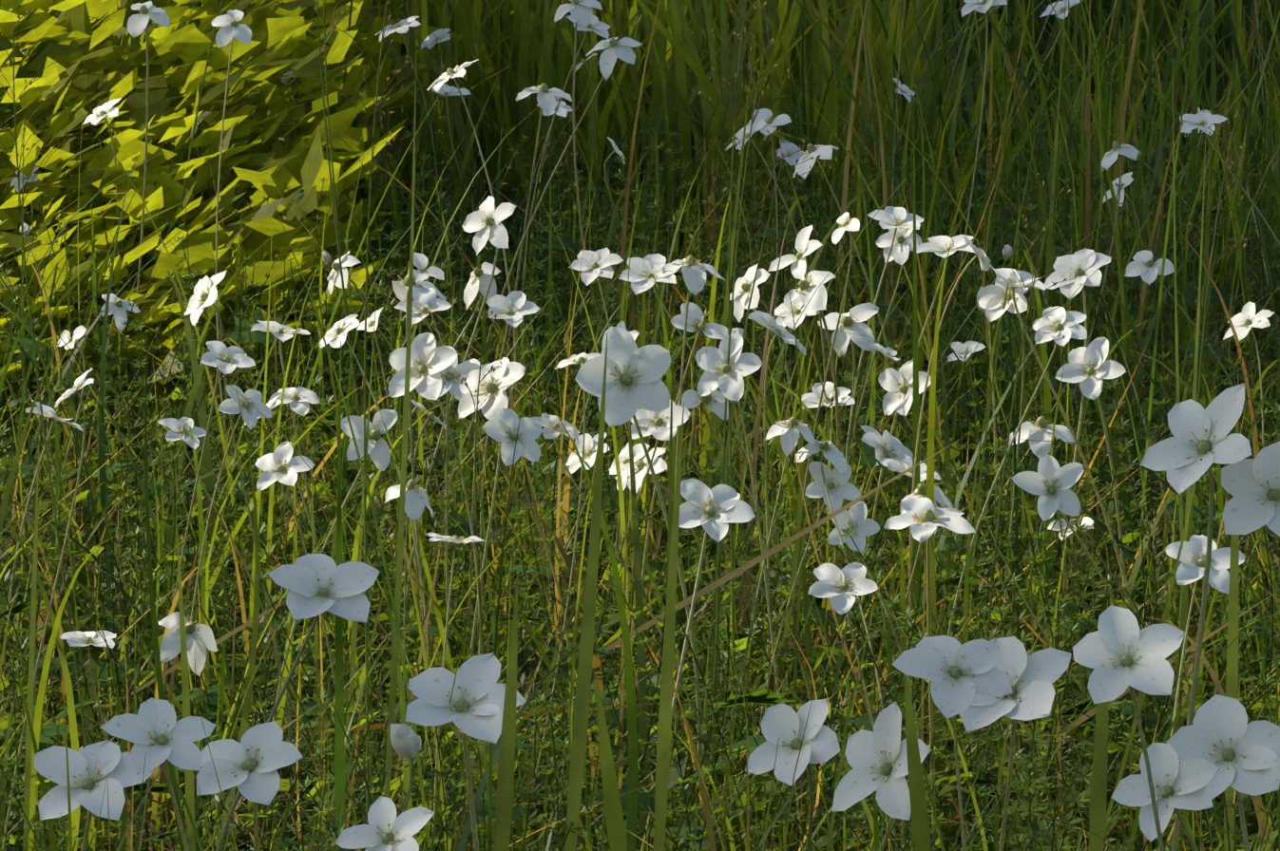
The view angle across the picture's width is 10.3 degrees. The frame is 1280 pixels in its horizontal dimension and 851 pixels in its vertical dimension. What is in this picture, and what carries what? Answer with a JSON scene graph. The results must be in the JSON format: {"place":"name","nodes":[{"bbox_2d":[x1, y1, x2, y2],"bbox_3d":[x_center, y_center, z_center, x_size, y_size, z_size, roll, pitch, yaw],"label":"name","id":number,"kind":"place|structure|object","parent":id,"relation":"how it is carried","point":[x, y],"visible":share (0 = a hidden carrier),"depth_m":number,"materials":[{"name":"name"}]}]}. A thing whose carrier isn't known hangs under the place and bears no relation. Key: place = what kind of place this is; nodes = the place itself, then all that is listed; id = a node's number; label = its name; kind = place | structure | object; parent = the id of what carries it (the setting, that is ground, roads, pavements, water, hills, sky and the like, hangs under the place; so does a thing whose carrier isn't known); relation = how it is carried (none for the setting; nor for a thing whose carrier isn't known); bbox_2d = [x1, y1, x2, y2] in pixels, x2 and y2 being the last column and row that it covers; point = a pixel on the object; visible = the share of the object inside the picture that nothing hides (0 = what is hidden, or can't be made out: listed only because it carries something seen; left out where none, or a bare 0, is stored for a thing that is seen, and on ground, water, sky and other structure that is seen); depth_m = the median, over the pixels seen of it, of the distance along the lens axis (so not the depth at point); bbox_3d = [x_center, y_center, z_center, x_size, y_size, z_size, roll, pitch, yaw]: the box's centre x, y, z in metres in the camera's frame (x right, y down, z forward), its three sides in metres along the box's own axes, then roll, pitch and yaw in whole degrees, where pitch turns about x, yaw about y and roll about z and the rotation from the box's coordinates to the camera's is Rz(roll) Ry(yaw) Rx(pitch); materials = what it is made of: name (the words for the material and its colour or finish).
{"place":"outdoors","nodes":[
{"label":"outdoors","id":0,"kind":"place"},
{"bbox_2d":[0,0,1279,850],"bbox_3d":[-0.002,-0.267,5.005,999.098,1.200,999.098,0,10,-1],"label":"ground","id":1,"kind":"structure","parent":0,"point":[1220,91],"depth_m":5.98,"materials":[{"name":"green plant"}]},
{"bbox_2d":[0,0,1279,850],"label":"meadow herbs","id":2,"kind":"object","parent":1,"relation":"on","point":[285,171],"visible":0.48,"depth_m":5.98,"materials":[{"name":"green plant"}]},
{"bbox_2d":[0,0,1279,850],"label":"white flowers","id":3,"kind":"object","parent":1,"relation":"on","point":[1186,758],"visible":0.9,"depth_m":4.44,"materials":[{"name":"white plant"}]},
{"bbox_2d":[0,0,1279,850],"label":"anemone stems","id":4,"kind":"object","parent":1,"relation":"on","point":[955,673],"visible":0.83,"depth_m":4.98,"materials":[{"name":"green plant"}]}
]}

